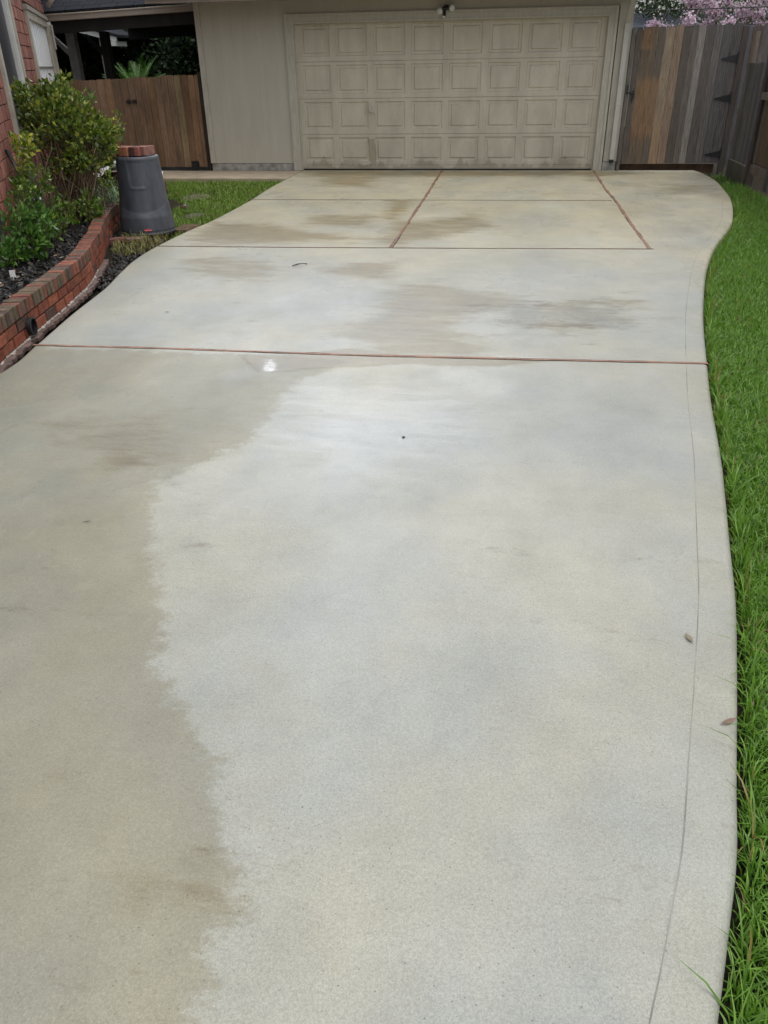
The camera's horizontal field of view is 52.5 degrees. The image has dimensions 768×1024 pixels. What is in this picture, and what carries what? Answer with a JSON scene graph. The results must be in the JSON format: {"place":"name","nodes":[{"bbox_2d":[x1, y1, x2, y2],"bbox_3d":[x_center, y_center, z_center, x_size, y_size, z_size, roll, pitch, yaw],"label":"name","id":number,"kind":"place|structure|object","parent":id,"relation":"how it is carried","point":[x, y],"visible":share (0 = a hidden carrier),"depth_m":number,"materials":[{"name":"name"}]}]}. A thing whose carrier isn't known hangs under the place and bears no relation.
{"place":"outdoors","nodes":[
{"label":"outdoors","id":0,"kind":"place"},
{"bbox_2d":[111,178,282,252],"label":"grass","id":1,"kind":"structure","parent":0,"point":[247,187],"depth_m":11.24,"materials":[{"name":"green plant"}]},
{"bbox_2d":[115,154,175,235],"bbox_3d":[-2.650,-3.496,8.560,0.596,0.775,0.596,3,30,8],"label":"trash bin","id":2,"kind":"object","parent":1,"relation":"on","point":[144,204],"visible":1,"depth_m":8.40,"materials":[{"name":"grey plastic"}]},
{"bbox_2d":[118,146,126,155],"bbox_3d":[-2.783,-3.865,8.339,0.052,0.088,0.190,3,30,7],"label":"brick","id":3,"kind":"object","parent":2,"relation":"on","point":[120,150],"visible":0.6,"depth_m":8.26,"materials":[{"name":"red brick"}]},
{"bbox_2d":[122,146,131,155],"bbox_3d":[-2.727,-3.860,8.327,0.052,0.088,0.190,4,30,9],"label":"brick","id":4,"kind":"object","parent":2,"relation":"on","point":[125,151],"visible":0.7,"depth_m":8.25,"materials":[{"name":"red brick"}]},
{"bbox_2d":[128,146,136,155],"bbox_3d":[-2.665,-3.864,8.332,0.052,0.088,0.190,3,30,7],"label":"brick","id":5,"kind":"object","parent":2,"relation":"on","point":[131,151],"visible":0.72,"depth_m":8.25,"materials":[{"name":"red brick"}]},
{"bbox_2d":[133,146,140,155],"bbox_3d":[-2.605,-3.862,8.328,0.052,0.088,0.190,5,31,11],"label":"brick","id":6,"kind":"object","parent":2,"relation":"on","point":[137,151],"visible":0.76,"depth_m":8.25,"materials":[{"name":"red brick"}]},
{"bbox_2d":[140,145,154,155],"bbox_3d":[-2.538,-3.879,8.354,0.052,0.088,0.190,9,32,18],"label":"brick","id":7,"kind":"object","parent":2,"relation":"on","point":[147,150],"visible":1,"depth_m":8.31,"materials":[{"name":"red brick"}]},
{"bbox_2d":[180,203,188,209],"bbox_3d":[-2.547,-3.930,9.990,0.083,0.100,0.178,-22,36,-31],"label":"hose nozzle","id":8,"kind":"object","parent":1,"relation":"on","point":[185,206],"visible":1,"depth_m":9.97,"materials":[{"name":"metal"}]},
{"bbox_2d":[0,170,736,1023],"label":"driveway","id":9,"kind":"structure","parent":0,"point":[328,694],"depth_m":2.59,"materials":[{"name":"concrete"}]},
{"bbox_2d":[615,29,635,170],"bbox_3d":[3.797,-6.424,12.267,0.055,2.020,0.100,3,30,8],"label":"gate post","id":10,"kind":"object","parent":9,"relation":"on","point":[628,76],"visible":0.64,"depth_m":12.20,"materials":[{"name":"brown wood"}]},
{"bbox_2d":[620,23,742,163],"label":"wooden gate","id":11,"kind":"structure","parent":10,"relation":"attached to","point":[717,45],"depth_m":12.07,"materials":[{"name":"brown wood"}]},
{"bbox_2d":[685,633,692,641],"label":"fallen leaf","id":12,"kind":"object","parent":9,"relation":"on","point":[689,637],"visible":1,"depth_m":2.48,"materials":[{"name":"beige plant"}]},
{"bbox_2d":[721,718,735,723],"bbox_3d":[0.957,0.580,2.161,0.055,0.004,0.016,-13,32,-19],"label":"fallen leaf","id":13,"kind":"object","parent":9,"relation":"on","point":[730,720],"visible":0.97,"depth_m":2.16,"materials":[{"name":"plant"}]},
{"bbox_2d":[14,127,767,1023],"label":"ground","id":14,"kind":"structure","parent":0,"point":[756,187],"depth_m":2.38,"materials":[{"name":"soil"}]},
{"bbox_2d":[0,0,74,266],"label":"brick house","id":15,"kind":"structure","parent":14,"relation":"on","point":[28,47],"depth_m":8.63,"materials":[{"name":"brick"}]},
{"bbox_2d":[0,0,31,151],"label":"window","id":16,"kind":"structure","parent":15,"relation":"in","point":[11,59],"depth_m":8.29,"materials":[{"name":"paint"}]},
{"bbox_2d":[22,4,56,86],"bbox_3d":[-5.088,-6.710,11.700,0.105,1.370,3.240,-9,31,-14],"label":"window","id":17,"kind":"structure","parent":15,"relation":"in","point":[36,22],"depth_m":11.44,"materials":[{"name":"paint"}]},
{"bbox_2d":[0,175,118,303],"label":"mulch bed","id":18,"kind":"object","parent":14,"relation":"on","point":[38,275],"visible":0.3,"depth_m":6.55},
{"bbox_2d":[9,270,15,278],"bbox_3d":[-2.845,-1.804,5.976,0.040,0.100,0.006,-11,31,-16],"label":"plant tag","id":19,"kind":"object","parent":18,"relation":"on","point":[12,273],"visible":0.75,"depth_m":5.96,"materials":[{"name":"white paint"}]},
{"bbox_2d":[0,186,64,268],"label":"shrub","id":20,"kind":"object","parent":18,"relation":"on","point":[35,224],"visible":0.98,"depth_m":6.46,"materials":[{"name":"green plant"}]},
{"bbox_2d":[7,104,61,243],"bbox_3d":[-3.366,-3.070,7.065,0.966,1.223,0.798,-7,31,-11],"label":"shrub","id":21,"kind":"object","parent":18,"relation":"on","point":[17,142],"visible":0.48,"depth_m":7.03,"materials":[{"name":"green plant"}]},
{"bbox_2d":[2,135,107,247],"bbox_3d":[-3.175,-2.993,7.144,0.574,1.004,2.038,-1,30,1],"label":"shrub","id":22,"kind":"object","parent":18,"relation":"on","point":[22,187],"visible":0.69,"depth_m":7.11,"materials":[{"name":"green plant"}]},
{"bbox_2d":[10,69,128,225],"bbox_3d":[-3.276,-3.837,8.184,1.151,1.432,1.256,-19,35,-28],"label":"shrub","id":23,"kind":"object","parent":18,"relation":"on","point":[88,150],"visible":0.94,"depth_m":7.88,"materials":[{"name":"green plant"}]},
{"bbox_2d":[44,136,119,193],"bbox_3d":[-3.449,-3.907,8.860,0.661,0.875,0.950,23,38,35],"label":"shrub","id":24,"kind":"object","parent":18,"relation":"on","point":[106,175],"visible":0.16,"depth_m":9.09,"materials":[{"name":"green plant"}]},
{"bbox_2d":[63,180,119,209],"bbox_3d":[-3.289,-3.592,8.840,1.118,0.322,1.278,-1,30,0],"label":"grass plant","id":25,"kind":"object","parent":18,"relation":"on","point":[111,197],"depth_m":8.93,"materials":[{"name":"green plant"}]},
{"bbox_2d":[108,179,118,196],"bbox_3d":[-3.247,-4.002,9.620,0.499,0.247,0.530,3,30,8],"label":"leafy plant","id":26,"kind":"object","parent":18,"relation":"on","point":[117,189],"visible":0.09,"depth_m":9.60,"materials":[{"name":"green plant"}]},
{"bbox_2d":[44,11,104,80],"bbox_3d":[-9.820,-12.118,20.571,6.247,5.833,6.054,-17,34,-25],"label":"dense tree","id":27,"kind":"object","parent":14,"relation":"on","point":[87,66],"visible":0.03,"depth_m":20.21,"materials":[{"name":"green plant"}]},
{"bbox_2d":[0,172,167,372],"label":"garden wall","id":28,"kind":"structure","parent":14,"relation":"on","point":[50,299],"depth_m":5.91,"materials":[{"name":"red brick"}]},
{"bbox_2d":[24,317,37,334],"bbox_3d":[-2.451,-1.280,5.359,0.086,0.124,0.124,-2,30,-1],"label":"drain pipe","id":29,"kind":"object","parent":28,"relation":"on","point":[31,326],"visible":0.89,"depth_m":5.34,"materials":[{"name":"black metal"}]},
{"bbox_2d":[93,161,162,177],"bbox_3d":[-3.814,-5.074,11.494,1.010,0.302,0.612,3,30,8],"label":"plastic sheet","id":30,"kind":"object","parent":28,"relation":"on","point":[112,168],"visible":0.2,"depth_m":11.35,"materials":[{"name":"white plastic"}]},
{"bbox_2d":[65,79,137,167],"bbox_3d":[-5.046,-6.768,13.612,1.450,1.394,0.055,3,30,8],"label":"picket fence","id":31,"kind":"object","parent":14,"relation":"on","point":[112,94],"visible":0.43,"depth_m":13.36,"materials":[{"name":"brown wood"}]},
{"bbox_2d":[47,22,164,78],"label":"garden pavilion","id":32,"kind":"structure","parent":14,"relation":"on","point":[117,33],"depth_m":17.41,"materials":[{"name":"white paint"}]},
{"bbox_2d":[56,5,167,80],"bbox_3d":[-6.559,-12.824,21.902,7.022,6.141,7.030,3,30,8],"label":"dense tree","id":33,"kind":"object","parent":14,"relation":"on","point":[90,50],"visible":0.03,"depth_m":20.02,"materials":[{"name":"green plant"}]},
{"bbox_2d":[40,0,195,80],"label":"covered walkway","id":34,"kind":"structure","parent":14,"relation":"on","point":[143,21],"depth_m":12.95,"materials":[{"name":"paint"}]},
{"bbox_2d":[97,236,168,290],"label":"soil","id":35,"kind":"structure","parent":14,"relation":"on","point":[110,278],"depth_m":7.24,"materials":[{"name":"black soil"}]},
{"bbox_2d":[109,236,126,245],"bbox_3d":[-2.835,-2.883,8.280,0.200,0.060,0.100,-12,34,-16],"label":"brick","id":36,"kind":"object","parent":35,"relation":"on","point":[112,239],"visible":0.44,"depth_m":8.24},
{"bbox_2d":[127,236,143,242],"bbox_3d":[-2.692,-2.913,8.356,0.220,0.060,0.120,0,32,3],"label":"brick","id":37,"kind":"object","parent":35,"relation":"on","point":[137,238],"visible":0.34,"depth_m":8.31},
{"bbox_2d":[112,230,168,255],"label":"grass","id":38,"kind":"structure","parent":35,"relation":"on","point":[143,245],"depth_m":8.10,"materials":[{"name":"green plant"}]},
{"bbox_2d":[102,53,165,88],"bbox_3d":[-5.343,-9.042,17.196,1.575,1.910,1.577,-11,32,-17],"label":"sago palm","id":39,"kind":"object","parent":14,"relation":"on","point":[134,72],"visible":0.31,"depth_m":16.90,"materials":[{"name":"green plant"}]},
{"bbox_2d":[102,29,200,132],"bbox_3d":[-4.961,-10.969,19.931,4.343,3.436,4.251,3,30,8],"label":"shade bush","id":40,"kind":"object","parent":14,"relation":"on","point":[149,52],"visible":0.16,"depth_m":18.79,"materials":[{"name":"green plant"}]},
{"bbox_2d":[136,3,199,75],"bbox_3d":[-3.446,-12.076,20.117,6.089,6.010,6.281,3,30,8],"label":"dense tree","id":41,"kind":"object","parent":14,"relation":"on","point":[191,39],"visible":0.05,"depth_m":18.74,"materials":[{"name":"green plant"}]},
{"bbox_2d":[172,224,198,234],"bbox_3d":[-2.214,-3.259,9.011,0.390,0.058,0.480,3,30,8],"label":"brick paver","id":42,"kind":"object","parent":14,"relation":"on","point":[189,227],"visible":0.38,"depth_m":8.97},
{"bbox_2d":[183,213,204,218],"bbox_3d":[-2.418,-3.781,9.931,0.252,0.028,0.344,12,33,21],"label":"stepping stone","id":43,"kind":"object","parent":14,"relation":"on","point":[186,216],"visible":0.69,"depth_m":9.88,"materials":[{"name":"grey stone"}]},
{"bbox_2d":[183,194,208,200],"bbox_3d":[-2.749,-4.587,11.334,0.516,0.028,0.495,-23,37,-33],"label":"stepping stone","id":44,"kind":"object","parent":14,"relation":"on","point":[199,197],"visible":0.53,"depth_m":11.27,"materials":[{"name":"grey stone"}]},
{"bbox_2d":[197,72,212,170],"bbox_3d":[-3.057,-6.647,13.343,0.070,1.550,0.080,3,30,8],"label":"fence post","id":45,"kind":"object","parent":14,"relation":"on","point":[210,166],"visible":0.64,"depth_m":13.29,"materials":[{"name":"brown wood"}]},
{"bbox_2d":[125,75,207,170],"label":"wooden gate","id":46,"kind":"structure","parent":45,"relation":"attached to","point":[167,117],"depth_m":13.36,"materials":[{"name":"brown wood"}]},
{"bbox_2d":[112,171,300,182],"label":"walkway","id":47,"kind":"structure","parent":14,"relation":"on","point":[245,176],"depth_m":13.00,"materials":[{"name":"beige concrete"}]},
{"bbox_2d":[144,0,636,170],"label":"garage","id":48,"kind":"structure","parent":14,"relation":"on","point":[294,85],"depth_m":12.57,"materials":[{"name":"paint"}]},
{"bbox_2d":[437,4,454,17],"bbox_3d":[0.951,-7.666,11.919,0.280,0.180,0.143,3,30,8],"label":"security light","id":49,"kind":"object","parent":48,"relation":"attached to","point":[444,8],"visible":1,"depth_m":11.88,"materials":[{"name":"white metal"}]},
{"bbox_2d":[302,133,594,168],"bbox_3d":[1.011,-6.034,13.024,4.869,0.533,0.030,3,30,8],"label":"door section","id":50,"kind":"structure","parent":48,"relation":"in","point":[461,150],"depth_m":13.00,"materials":[{"name":"paint"}]},
{"bbox_2d":[300,95,598,133],"bbox_3d":[1.002,-6.491,12.752,4.869,0.530,0.018,3,30,8],"label":"door section","id":51,"kind":"structure","parent":48,"relation":"in","point":[515,114],"depth_m":12.74,"materials":[{"name":"paint"}]},
{"bbox_2d":[297,57,602,98],"bbox_3d":[0.993,-6.950,12.487,4.869,0.530,0.018,3,30,8],"label":"door section","id":52,"kind":"structure","parent":48,"relation":"in","point":[556,76],"depth_m":12.47,"materials":[{"name":"paint"}]},
{"bbox_2d":[295,16,607,61],"bbox_3d":[0.984,-7.415,12.218,4.869,0.545,0.018,3,30,8],"label":"door section","id":53,"kind":"structure","parent":48,"relation":"in","point":[563,36],"depth_m":12.21,"materials":[{"name":"paint"}]},
{"bbox_2d":[633,23,767,27],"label":"overhead cable","id":54,"kind":"object","parent":48,"relation":"attached to","point":[706,25],"visible":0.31,"depth_m":12.86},
{"bbox_2d":[635,6,767,10],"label":"overhead cable","id":55,"kind":"object","parent":48,"relation":"attached to","point":[702,8],"visible":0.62,"depth_m":12.72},
{"bbox_2d":[619,163,713,173],"bbox_3d":[4.613,-5.633,12.765,1.480,0.145,0.080,3,30,8],"label":"timber sleeper","id":56,"kind":"object","parent":14,"relation":"on","point":[705,168],"visible":0.57,"depth_m":12.71,"materials":[{"name":"brown wood"}]},
{"bbox_2d":[634,0,767,21],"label":"shade tree","id":57,"kind":"object","parent":14,"relation":"on","point":[657,3],"visible":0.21,"depth_m":21.89,"materials":[{"name":"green plant"}]},
{"bbox_2d":[644,0,767,72],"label":"crape myrtle","id":58,"kind":"object","parent":14,"relation":"on","point":[752,14],"visible":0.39,"depth_m":16.82,"materials":[{"name":"pink plant"}]},
{"bbox_2d":[673,172,767,1023],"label":"grass","id":59,"kind":"structure","parent":14,"relation":"on","point":[749,298],"depth_m":3.59,"materials":[{"name":"green plant"}]},
{"bbox_2d":[716,24,767,193],"bbox_3d":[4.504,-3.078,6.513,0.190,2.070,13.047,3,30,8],"label":"side fence","id":60,"kind":"object","parent":14,"relation":"on","point":[742,173],"visible":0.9,"depth_m":11.30,"materials":[{"name":"brown wood"}]},
{"bbox_2d":[634,0,767,12],"label":"sky","id":61,"kind":"structure","parent":0,"point":[644,1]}
]}

